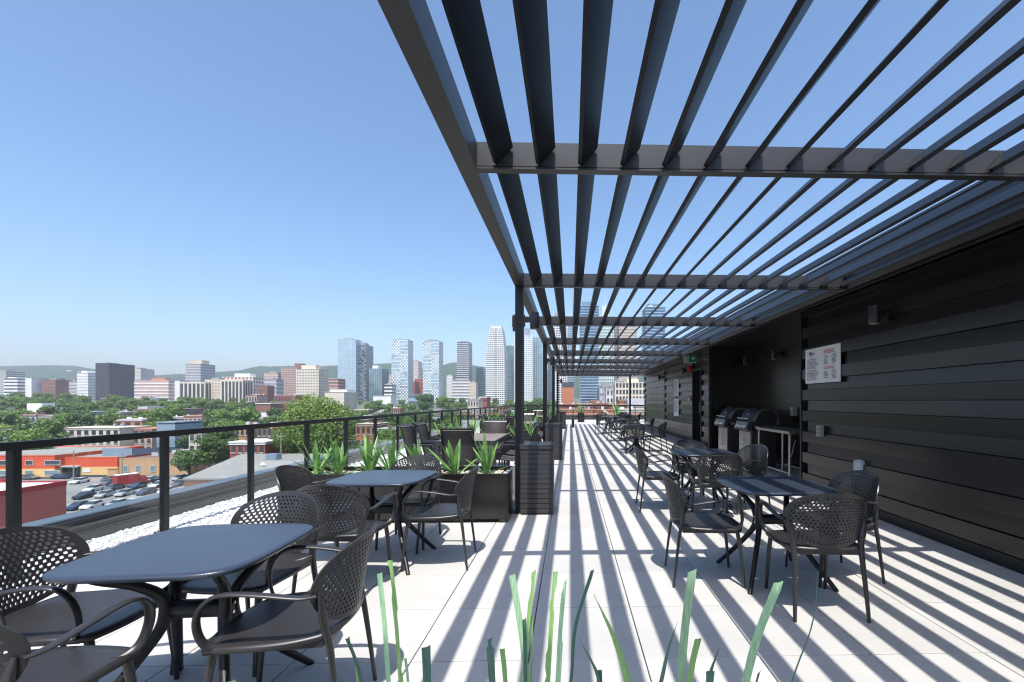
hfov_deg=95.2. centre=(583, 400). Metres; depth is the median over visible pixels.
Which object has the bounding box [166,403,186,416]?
leafy tree
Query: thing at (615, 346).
office tower
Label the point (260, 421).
leafy tree
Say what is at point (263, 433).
row house
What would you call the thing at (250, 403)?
leafy tree
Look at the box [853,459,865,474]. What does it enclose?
outdoor outlet
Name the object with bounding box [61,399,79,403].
leafy tree
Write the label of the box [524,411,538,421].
sling chair
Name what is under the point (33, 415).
flat roof house
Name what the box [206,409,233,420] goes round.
leafy tree
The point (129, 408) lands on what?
leafy tree
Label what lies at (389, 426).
brick house
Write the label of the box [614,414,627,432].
armchair
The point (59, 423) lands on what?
leafy tree
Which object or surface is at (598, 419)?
armchair
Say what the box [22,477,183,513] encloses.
parking lot
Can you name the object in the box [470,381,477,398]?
apartment block
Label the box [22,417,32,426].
leafy tree
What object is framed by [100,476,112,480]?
parked car
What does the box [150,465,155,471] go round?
window
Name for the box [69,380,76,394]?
office block
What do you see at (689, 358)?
exit sign
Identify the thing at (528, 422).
dining table
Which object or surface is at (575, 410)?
row house
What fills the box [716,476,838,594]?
bistro table
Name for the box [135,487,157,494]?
parked car
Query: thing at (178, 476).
parked car
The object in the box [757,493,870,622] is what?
armchair
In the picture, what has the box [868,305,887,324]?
wall lamp
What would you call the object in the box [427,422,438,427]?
leafy tree
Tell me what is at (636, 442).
bistro table
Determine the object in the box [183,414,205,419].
block
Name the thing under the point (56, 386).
brick block
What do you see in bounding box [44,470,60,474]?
window
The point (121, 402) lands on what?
woods
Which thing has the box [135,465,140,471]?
window
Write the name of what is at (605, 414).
armchair
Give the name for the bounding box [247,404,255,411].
leafy tree
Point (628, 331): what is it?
office tower
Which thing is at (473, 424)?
sword plant
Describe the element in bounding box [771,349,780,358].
wall lamp
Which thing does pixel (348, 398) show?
civic building
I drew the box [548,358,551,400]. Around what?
glass tower
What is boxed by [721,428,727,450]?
cabinet door
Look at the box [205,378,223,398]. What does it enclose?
apartment block
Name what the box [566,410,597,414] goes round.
row house
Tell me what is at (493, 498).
planter
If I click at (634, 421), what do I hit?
armchair
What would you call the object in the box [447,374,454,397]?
office block
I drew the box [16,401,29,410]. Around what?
leafy tree
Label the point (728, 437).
gas grill
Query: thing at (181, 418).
flat roof house
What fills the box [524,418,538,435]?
sword plant
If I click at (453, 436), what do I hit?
sling chair
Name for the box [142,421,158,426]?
leafy tree
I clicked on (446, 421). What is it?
leafy tree
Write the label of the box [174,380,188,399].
office block
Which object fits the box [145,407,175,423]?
leafy tree
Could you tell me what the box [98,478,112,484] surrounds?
parked car
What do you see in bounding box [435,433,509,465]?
dining table
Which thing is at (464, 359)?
office tower
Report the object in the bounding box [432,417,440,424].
flat roof house
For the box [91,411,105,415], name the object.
apartment block
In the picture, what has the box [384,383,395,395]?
office block
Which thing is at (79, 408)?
leafy tree
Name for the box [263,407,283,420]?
leafy tree
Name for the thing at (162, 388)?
apartment block
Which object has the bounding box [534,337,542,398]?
glass tower
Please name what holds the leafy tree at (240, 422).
on the ground
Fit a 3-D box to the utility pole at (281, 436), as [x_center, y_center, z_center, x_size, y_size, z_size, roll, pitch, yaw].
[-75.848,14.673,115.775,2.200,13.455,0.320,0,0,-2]
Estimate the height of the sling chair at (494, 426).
1.002 m
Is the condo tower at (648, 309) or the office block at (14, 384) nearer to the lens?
the condo tower at (648, 309)
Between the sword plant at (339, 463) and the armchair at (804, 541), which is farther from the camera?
the sword plant at (339, 463)
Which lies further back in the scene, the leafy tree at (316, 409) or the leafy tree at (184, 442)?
the leafy tree at (184, 442)
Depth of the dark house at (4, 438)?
165.83 m
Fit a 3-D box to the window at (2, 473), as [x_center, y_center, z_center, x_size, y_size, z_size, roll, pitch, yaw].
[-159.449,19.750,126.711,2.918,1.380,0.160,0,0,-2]
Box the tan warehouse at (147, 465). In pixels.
[119,449,227,476]
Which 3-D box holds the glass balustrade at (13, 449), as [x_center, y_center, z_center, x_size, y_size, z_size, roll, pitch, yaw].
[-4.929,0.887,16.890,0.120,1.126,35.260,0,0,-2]
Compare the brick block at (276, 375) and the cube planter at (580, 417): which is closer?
the cube planter at (580, 417)
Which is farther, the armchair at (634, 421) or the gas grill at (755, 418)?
the armchair at (634, 421)
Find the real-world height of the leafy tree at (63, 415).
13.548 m
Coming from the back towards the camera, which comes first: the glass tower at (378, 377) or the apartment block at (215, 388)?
the glass tower at (378, 377)
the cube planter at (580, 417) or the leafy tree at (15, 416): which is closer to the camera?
the cube planter at (580, 417)
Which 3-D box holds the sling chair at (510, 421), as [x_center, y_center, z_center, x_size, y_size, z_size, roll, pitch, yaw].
[-1.938,0.902,13.057,0.590,1.002,0.687,0,0,-5]
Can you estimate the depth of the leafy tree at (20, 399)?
367.84 m
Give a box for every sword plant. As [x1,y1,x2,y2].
[292,439,334,473]
[309,434,362,473]
[346,432,386,470]
[365,436,414,469]
[396,439,441,468]
[428,440,478,473]
[434,419,450,435]
[449,417,463,427]
[465,433,504,472]
[468,419,482,432]
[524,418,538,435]
[574,404,585,412]
[610,402,622,414]
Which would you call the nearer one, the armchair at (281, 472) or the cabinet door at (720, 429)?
the armchair at (281, 472)
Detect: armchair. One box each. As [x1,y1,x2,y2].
[0,526,179,681]
[0,597,155,681]
[170,490,320,676]
[191,523,376,681]
[274,465,359,550]
[291,485,398,592]
[375,454,442,550]
[400,465,478,571]
[595,415,609,434]
[597,412,607,426]
[607,417,624,441]
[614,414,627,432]
[615,413,625,427]
[621,417,638,440]
[622,423,645,453]
[633,445,681,512]
[638,417,654,438]
[643,422,667,451]
[661,471,745,588]
[670,439,717,499]
[686,452,743,518]
[713,444,770,514]
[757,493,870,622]
[785,470,885,587]
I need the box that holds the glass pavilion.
[624,398,643,404]
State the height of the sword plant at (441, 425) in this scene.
0.503 m
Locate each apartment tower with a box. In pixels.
[0,370,25,395]
[135,368,154,379]
[553,313,566,403]
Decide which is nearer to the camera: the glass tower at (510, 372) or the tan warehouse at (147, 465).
the tan warehouse at (147, 465)
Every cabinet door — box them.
[718,427,722,448]
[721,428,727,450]
[739,431,744,458]
[742,432,750,463]
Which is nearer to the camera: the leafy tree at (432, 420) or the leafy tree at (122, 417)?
the leafy tree at (122, 417)
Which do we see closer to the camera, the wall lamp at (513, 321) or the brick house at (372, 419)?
the wall lamp at (513, 321)
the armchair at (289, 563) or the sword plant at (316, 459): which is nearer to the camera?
the armchair at (289, 563)
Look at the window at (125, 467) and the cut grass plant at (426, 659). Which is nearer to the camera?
the cut grass plant at (426, 659)
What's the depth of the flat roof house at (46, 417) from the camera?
233.70 m
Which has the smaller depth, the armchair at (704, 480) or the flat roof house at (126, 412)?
the armchair at (704, 480)
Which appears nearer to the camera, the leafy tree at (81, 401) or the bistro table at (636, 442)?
the bistro table at (636, 442)
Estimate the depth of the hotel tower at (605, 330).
641.04 m
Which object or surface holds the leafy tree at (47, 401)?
on the ground
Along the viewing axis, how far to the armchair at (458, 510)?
3.88 m
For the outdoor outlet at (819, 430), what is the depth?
6.69 m
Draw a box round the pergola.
[377,0,1023,513]
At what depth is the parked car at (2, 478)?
121.61 m
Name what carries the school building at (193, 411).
on the ground
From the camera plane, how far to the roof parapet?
5.70 m
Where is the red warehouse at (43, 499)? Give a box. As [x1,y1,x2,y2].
[0,481,66,528]
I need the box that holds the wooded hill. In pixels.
[0,362,641,398]
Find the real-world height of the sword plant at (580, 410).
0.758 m
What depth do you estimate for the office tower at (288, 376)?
863.69 m
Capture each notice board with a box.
[674,379,678,395]
[674,397,678,415]
[805,343,840,383]
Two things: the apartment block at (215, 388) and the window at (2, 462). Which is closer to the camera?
the window at (2, 462)
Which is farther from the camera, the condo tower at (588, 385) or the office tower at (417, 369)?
the office tower at (417, 369)
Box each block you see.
[4,377,24,396]
[17,403,65,411]
[25,378,46,396]
[42,378,72,399]
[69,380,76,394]
[77,371,94,399]
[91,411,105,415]
[134,378,174,402]
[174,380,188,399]
[179,382,210,398]
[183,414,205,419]
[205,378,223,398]
[220,380,252,402]
[222,374,263,394]
[245,394,267,402]
[255,403,284,417]
[257,385,274,402]
[264,372,280,378]
[264,378,283,394]
[329,378,345,391]
[373,396,395,410]
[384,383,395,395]
[413,381,418,394]
[415,378,422,394]
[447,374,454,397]
[452,378,470,401]
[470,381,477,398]
[479,397,490,412]
[562,382,573,403]
[597,383,611,402]
[604,388,612,403]
[612,379,643,403]
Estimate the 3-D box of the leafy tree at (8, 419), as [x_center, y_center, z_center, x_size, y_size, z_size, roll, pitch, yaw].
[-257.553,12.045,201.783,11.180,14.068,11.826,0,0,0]
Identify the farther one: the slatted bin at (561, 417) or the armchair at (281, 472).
the slatted bin at (561, 417)
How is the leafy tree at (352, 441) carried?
on the ground
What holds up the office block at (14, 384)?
on the ground
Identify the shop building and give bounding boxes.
[0,446,143,478]
[60,448,181,477]
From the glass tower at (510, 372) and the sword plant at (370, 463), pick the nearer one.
the sword plant at (370, 463)
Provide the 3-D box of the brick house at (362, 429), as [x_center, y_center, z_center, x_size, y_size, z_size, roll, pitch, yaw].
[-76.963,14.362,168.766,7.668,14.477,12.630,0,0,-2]
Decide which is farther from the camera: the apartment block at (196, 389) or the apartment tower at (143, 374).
the apartment tower at (143, 374)
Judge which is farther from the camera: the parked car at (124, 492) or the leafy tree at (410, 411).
the leafy tree at (410, 411)
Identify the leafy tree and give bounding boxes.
[0,410,24,424]
[0,412,14,422]
[0,424,14,428]
[0,428,22,451]
[7,395,22,409]
[9,426,54,449]
[11,422,62,438]
[12,397,30,406]
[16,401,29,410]
[17,408,35,413]
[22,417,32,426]
[28,417,70,438]
[36,405,61,413]
[39,398,53,402]
[49,412,80,426]
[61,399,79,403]
[62,404,91,415]
[65,410,96,426]
[73,400,93,404]
[74,402,89,409]
[91,403,99,410]
[93,411,122,425]
[101,402,116,410]
[104,408,120,415]
[118,414,129,418]
[125,405,137,411]
[129,415,145,418]
[132,410,148,418]
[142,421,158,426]
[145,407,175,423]
[154,400,169,406]
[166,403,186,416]
[169,450,203,475]
[174,435,188,448]
[181,403,192,407]
[190,433,225,467]
[194,399,209,407]
[201,417,222,426]
[201,421,239,441]
[202,408,216,423]
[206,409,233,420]
[208,419,225,426]
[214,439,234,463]
[225,402,246,411]
[226,420,245,424]
[231,407,260,422]
[244,401,257,406]
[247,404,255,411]
[250,411,266,423]
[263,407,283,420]
[265,414,279,422]
[268,393,358,453]
[277,413,290,421]
[324,435,360,452]
[343,420,370,434]
[343,444,357,449]
[356,409,368,414]
[370,431,395,443]
[373,412,393,420]
[373,425,402,438]
[399,417,420,433]
[404,409,418,417]
[415,394,433,411]
[417,414,427,422]
[419,410,433,423]
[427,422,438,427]
[435,396,451,409]
[443,409,458,420]
[444,418,459,423]
[447,419,466,425]
[454,411,472,419]
[525,398,555,414]
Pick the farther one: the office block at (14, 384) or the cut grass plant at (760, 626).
the office block at (14, 384)
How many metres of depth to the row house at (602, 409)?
148.21 m
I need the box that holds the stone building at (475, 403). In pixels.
[467,398,482,418]
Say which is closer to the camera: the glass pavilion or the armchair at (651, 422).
the armchair at (651, 422)
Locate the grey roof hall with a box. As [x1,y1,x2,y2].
[183,453,331,486]
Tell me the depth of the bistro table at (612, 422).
19.96 m
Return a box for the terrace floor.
[1,420,1023,681]
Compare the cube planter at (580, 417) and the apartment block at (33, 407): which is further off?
the apartment block at (33, 407)
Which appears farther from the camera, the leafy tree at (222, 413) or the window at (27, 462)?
the leafy tree at (222, 413)
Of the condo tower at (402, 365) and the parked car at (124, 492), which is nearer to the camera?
the parked car at (124, 492)
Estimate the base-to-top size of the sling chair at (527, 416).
1.002 m
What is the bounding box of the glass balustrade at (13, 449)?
[0,405,510,582]
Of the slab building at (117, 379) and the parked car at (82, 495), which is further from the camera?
the slab building at (117, 379)
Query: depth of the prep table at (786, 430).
8.11 m
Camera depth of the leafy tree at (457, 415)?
271.67 m
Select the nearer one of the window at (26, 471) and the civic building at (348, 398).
the window at (26, 471)
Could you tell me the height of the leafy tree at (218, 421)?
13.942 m
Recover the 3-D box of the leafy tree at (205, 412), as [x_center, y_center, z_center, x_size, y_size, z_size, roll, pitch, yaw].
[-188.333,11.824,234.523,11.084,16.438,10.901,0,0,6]
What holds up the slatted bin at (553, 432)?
on the terrace floor
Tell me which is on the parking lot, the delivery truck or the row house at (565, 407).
the delivery truck
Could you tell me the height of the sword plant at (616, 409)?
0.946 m
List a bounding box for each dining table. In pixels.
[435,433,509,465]
[524,421,537,427]
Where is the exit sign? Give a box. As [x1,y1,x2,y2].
[684,355,695,362]
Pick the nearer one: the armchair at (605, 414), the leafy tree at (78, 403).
the armchair at (605, 414)
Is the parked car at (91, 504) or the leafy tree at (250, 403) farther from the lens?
the leafy tree at (250, 403)
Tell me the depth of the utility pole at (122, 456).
122.35 m
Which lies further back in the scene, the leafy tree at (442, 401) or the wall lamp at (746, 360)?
the leafy tree at (442, 401)
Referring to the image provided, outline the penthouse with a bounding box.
[633,180,1023,574]
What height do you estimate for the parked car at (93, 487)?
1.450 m
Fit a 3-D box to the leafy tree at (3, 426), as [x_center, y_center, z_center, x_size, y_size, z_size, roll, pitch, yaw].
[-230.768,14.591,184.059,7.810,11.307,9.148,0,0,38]
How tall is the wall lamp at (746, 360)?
0.210 m
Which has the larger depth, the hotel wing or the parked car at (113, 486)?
the hotel wing
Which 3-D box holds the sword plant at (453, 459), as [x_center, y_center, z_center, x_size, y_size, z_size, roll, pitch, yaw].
[-1.505,0.688,5.542,0.548,0.461,0.516,0,0,38]
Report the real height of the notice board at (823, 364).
0.520 m
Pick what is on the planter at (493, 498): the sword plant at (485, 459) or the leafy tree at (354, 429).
the sword plant at (485, 459)
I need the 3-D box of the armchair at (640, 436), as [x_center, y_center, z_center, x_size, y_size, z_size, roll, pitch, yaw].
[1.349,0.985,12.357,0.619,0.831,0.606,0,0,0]
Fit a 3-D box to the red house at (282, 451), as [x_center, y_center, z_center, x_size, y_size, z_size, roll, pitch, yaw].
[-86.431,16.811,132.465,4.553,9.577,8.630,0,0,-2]
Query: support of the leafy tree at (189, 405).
on the ground
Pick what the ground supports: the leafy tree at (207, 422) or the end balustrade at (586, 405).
the leafy tree at (207, 422)
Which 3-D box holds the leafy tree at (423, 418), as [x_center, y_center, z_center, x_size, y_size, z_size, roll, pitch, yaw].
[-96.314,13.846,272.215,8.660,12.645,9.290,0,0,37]
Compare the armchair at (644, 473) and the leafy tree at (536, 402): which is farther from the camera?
the leafy tree at (536, 402)
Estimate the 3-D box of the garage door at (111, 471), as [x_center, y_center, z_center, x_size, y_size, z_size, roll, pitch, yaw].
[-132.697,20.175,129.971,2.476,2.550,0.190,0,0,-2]
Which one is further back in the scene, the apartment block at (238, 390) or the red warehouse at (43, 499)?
the apartment block at (238, 390)
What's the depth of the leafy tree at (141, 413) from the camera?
272.58 m
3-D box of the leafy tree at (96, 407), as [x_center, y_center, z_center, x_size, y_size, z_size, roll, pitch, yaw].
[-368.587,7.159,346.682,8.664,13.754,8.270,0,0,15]
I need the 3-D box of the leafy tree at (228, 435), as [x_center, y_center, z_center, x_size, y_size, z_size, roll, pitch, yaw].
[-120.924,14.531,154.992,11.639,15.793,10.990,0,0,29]
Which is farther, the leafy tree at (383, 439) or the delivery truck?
the leafy tree at (383, 439)
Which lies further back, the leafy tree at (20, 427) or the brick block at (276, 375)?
the brick block at (276, 375)
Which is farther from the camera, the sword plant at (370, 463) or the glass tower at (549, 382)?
the glass tower at (549, 382)
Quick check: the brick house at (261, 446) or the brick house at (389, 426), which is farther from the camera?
the brick house at (389, 426)
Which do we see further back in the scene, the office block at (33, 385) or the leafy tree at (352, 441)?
the office block at (33, 385)
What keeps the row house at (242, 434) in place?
on the ground
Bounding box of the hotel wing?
[612,379,624,382]
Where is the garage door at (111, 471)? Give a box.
[107,468,116,475]
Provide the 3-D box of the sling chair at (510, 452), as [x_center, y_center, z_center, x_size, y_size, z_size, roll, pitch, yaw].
[-1.158,0.902,8.938,0.687,1.002,0.590,0,0,-1]
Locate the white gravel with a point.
(205, 516)
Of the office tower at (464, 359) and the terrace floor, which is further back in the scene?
the office tower at (464, 359)
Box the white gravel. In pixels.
[0,427,479,598]
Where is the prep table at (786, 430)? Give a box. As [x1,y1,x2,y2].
[756,427,799,475]
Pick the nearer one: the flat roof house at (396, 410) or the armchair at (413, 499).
the armchair at (413, 499)
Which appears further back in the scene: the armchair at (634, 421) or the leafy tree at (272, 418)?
the leafy tree at (272, 418)
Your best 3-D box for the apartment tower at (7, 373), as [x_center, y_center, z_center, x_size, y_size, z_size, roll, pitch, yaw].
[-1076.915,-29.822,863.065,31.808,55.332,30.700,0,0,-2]
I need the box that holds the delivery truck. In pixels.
[113,472,147,484]
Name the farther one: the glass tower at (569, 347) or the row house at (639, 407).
the glass tower at (569, 347)
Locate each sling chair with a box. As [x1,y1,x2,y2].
[397,423,441,465]
[414,422,441,456]
[439,428,482,465]
[477,414,482,430]
[477,419,506,465]
[499,423,538,465]
[504,421,542,465]
[505,416,525,433]
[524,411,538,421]
[524,413,534,432]
[533,410,542,422]
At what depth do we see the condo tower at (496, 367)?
795.74 m
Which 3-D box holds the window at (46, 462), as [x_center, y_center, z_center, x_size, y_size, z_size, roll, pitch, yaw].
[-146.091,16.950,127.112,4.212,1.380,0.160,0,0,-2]
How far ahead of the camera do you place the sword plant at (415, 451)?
5.43 m
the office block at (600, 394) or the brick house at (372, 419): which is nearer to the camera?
the brick house at (372, 419)
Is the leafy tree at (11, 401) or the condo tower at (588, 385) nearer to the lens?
the leafy tree at (11, 401)
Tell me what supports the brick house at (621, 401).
on the ground
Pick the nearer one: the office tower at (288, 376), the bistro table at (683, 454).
the bistro table at (683, 454)
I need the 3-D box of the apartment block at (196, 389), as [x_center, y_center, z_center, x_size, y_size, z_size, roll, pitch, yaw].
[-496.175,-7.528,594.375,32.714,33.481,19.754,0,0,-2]
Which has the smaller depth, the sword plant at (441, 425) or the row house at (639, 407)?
the sword plant at (441, 425)
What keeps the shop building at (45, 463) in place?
on the ground
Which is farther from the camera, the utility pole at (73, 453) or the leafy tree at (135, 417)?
the leafy tree at (135, 417)
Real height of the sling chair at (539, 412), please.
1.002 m
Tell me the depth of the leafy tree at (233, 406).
287.35 m
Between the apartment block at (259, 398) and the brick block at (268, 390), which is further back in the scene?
the brick block at (268, 390)
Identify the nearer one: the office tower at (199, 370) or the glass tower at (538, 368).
the office tower at (199, 370)
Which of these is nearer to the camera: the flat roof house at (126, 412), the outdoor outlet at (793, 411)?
the outdoor outlet at (793, 411)
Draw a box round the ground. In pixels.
[0,399,579,476]
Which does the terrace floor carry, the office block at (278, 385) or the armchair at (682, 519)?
the armchair at (682, 519)
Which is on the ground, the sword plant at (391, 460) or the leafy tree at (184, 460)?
the leafy tree at (184, 460)
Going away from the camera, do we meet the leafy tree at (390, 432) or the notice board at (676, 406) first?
the notice board at (676, 406)
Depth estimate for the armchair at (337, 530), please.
3.22 m
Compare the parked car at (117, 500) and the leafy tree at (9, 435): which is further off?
the leafy tree at (9, 435)
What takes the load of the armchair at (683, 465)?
on the terrace floor
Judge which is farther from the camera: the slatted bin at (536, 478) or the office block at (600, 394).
the office block at (600, 394)
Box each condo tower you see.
[391,339,412,402]
[423,340,442,402]
[486,326,506,403]
[514,328,533,401]
[579,301,598,403]
[641,304,665,381]
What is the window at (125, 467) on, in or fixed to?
in the tan warehouse at (147, 465)
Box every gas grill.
[714,407,747,459]
[734,408,779,468]
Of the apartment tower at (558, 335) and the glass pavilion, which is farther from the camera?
the apartment tower at (558, 335)
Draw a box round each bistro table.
[42,523,313,681]
[326,470,436,574]
[602,416,618,433]
[617,419,638,439]
[621,424,650,451]
[670,449,736,514]
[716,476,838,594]
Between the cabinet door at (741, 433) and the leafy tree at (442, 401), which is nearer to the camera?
the cabinet door at (741, 433)
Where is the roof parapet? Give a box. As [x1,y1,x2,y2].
[0,415,643,562]
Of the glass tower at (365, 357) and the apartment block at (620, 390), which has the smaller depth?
the apartment block at (620, 390)
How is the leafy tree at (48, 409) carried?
on the ground
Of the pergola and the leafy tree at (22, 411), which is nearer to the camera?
the pergola
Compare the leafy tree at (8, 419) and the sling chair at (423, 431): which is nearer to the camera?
the sling chair at (423, 431)
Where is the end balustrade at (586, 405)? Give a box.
[511,405,643,419]
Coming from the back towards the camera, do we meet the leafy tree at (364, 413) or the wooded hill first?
the wooded hill
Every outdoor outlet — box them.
[790,407,796,415]
[816,425,823,436]
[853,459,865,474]
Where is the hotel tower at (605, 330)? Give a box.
[598,306,613,386]
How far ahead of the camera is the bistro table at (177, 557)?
2.04 m
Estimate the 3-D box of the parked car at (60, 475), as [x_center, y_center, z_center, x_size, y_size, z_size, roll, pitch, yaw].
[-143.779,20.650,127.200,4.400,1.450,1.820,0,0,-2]
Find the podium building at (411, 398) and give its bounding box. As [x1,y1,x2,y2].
[408,395,433,404]
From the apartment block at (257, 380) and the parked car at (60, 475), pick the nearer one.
the parked car at (60, 475)
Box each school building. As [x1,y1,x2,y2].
[132,406,206,414]
[274,394,310,410]
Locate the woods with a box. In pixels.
[0,392,556,412]
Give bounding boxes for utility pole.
[70,450,77,479]
[118,453,126,473]
[276,433,285,452]
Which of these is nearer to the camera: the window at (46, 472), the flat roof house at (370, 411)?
the window at (46, 472)
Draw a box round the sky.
[0,0,1023,374]
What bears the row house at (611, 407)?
on the ground
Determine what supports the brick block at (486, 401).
on the ground
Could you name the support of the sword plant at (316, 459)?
on the planter at (493, 498)
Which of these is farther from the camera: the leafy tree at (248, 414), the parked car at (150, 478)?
the leafy tree at (248, 414)
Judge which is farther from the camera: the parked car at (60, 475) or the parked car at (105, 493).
the parked car at (60, 475)
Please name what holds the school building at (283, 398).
on the ground
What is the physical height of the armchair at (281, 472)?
0.831 m
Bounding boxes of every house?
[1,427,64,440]
[21,412,55,423]
[38,415,74,421]
[63,424,151,445]
[114,417,149,425]
[116,410,132,415]
[133,427,157,447]
[157,420,201,448]
[172,415,183,420]
[189,433,210,449]
[228,436,276,457]
[235,422,258,440]
[257,422,293,437]
[276,443,296,453]
[352,418,379,433]
[354,408,372,414]
[354,420,389,447]
[377,425,400,441]
[391,407,403,413]
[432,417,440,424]
[559,402,576,408]
[559,407,596,412]
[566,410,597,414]
[577,401,592,408]
[592,401,608,408]
[596,407,613,412]
[598,410,643,414]
[607,402,627,408]
[616,400,624,403]
[619,406,643,412]
[627,403,643,408]
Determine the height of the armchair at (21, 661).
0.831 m
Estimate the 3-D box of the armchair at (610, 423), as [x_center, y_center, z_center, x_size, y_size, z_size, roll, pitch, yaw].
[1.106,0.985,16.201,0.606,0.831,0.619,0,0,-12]
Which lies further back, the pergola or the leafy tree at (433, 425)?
the leafy tree at (433, 425)
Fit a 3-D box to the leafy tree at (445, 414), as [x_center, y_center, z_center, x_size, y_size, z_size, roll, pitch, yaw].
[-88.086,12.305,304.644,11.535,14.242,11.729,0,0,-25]
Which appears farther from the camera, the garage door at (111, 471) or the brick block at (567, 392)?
the brick block at (567, 392)
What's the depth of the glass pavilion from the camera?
215.47 m
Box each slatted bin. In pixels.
[519,441,554,514]
[545,423,562,459]
[558,412,565,428]
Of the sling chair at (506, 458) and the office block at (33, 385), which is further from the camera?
the office block at (33, 385)
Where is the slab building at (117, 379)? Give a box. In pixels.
[95,362,134,400]
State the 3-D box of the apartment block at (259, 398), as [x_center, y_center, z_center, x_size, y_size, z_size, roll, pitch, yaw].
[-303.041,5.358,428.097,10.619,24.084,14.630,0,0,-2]
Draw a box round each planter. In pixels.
[284,466,514,522]
[431,434,541,459]
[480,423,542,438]
[578,413,583,421]
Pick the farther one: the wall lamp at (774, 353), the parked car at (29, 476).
the parked car at (29, 476)
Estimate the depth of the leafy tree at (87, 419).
221.45 m
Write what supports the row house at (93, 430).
on the ground
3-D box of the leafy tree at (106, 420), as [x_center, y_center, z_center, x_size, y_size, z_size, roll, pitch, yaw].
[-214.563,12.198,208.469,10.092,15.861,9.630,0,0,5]
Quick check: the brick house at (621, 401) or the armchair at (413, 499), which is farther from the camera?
the brick house at (621, 401)
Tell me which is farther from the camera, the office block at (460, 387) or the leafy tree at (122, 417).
the office block at (460, 387)
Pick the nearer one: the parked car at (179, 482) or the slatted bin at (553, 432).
the slatted bin at (553, 432)
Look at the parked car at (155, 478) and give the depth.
121.18 m
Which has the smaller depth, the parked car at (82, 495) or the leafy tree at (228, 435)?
the parked car at (82, 495)
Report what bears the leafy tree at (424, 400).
on the ground
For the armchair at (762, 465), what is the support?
on the terrace floor
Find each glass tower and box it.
[338,338,361,400]
[358,343,372,400]
[369,366,388,402]
[476,366,485,397]
[506,345,513,400]
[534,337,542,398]
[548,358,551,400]
[567,311,574,401]
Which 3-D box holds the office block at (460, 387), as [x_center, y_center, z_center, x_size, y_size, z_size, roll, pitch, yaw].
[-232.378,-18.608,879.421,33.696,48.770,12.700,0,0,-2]
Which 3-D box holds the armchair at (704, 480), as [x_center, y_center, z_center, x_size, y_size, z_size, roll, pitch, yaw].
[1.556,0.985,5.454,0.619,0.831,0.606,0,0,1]
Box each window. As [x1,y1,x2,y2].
[0,460,5,464]
[0,471,5,475]
[25,460,33,464]
[25,470,33,473]
[44,460,60,464]
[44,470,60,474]
[123,465,128,471]
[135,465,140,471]
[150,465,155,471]
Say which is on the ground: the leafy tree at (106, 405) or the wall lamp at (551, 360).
the leafy tree at (106, 405)
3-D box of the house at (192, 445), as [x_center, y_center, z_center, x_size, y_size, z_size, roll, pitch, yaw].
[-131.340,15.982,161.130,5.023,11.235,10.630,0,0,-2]
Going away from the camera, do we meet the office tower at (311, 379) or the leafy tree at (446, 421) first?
the leafy tree at (446, 421)
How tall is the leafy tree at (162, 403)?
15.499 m
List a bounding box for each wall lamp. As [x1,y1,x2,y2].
[512,314,514,331]
[523,312,538,329]
[547,357,554,364]
[743,357,750,364]
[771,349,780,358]
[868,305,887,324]
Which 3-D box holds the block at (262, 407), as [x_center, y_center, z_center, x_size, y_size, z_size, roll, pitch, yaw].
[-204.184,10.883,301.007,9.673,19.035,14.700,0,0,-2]
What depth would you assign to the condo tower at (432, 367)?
792.51 m
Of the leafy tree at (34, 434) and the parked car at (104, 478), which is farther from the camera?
the leafy tree at (34, 434)
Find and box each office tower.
[185,360,214,381]
[281,363,305,394]
[296,365,328,398]
[413,360,421,380]
[457,341,471,381]
[614,326,617,380]
[618,326,636,378]
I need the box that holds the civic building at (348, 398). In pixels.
[325,390,357,410]
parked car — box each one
[0,476,5,480]
[22,474,39,479]
[50,473,71,478]
[66,500,87,510]
[69,477,90,483]
[71,491,96,499]
[78,500,105,509]
[82,484,105,490]
[93,489,116,497]
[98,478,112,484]
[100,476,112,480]
[103,483,125,489]
[106,498,125,504]
[113,488,136,496]
[127,481,146,488]
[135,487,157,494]
[147,476,154,482]
[148,480,158,487]
[151,476,169,481]
[157,486,177,492]
[170,479,183,485]
[171,474,185,480]
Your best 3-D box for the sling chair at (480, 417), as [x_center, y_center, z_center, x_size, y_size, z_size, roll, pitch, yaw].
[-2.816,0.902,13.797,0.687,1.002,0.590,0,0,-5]
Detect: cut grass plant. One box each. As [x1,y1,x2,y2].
[229,560,430,681]
[486,569,631,681]
[659,568,818,681]
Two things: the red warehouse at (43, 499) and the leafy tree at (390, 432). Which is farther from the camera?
the leafy tree at (390, 432)

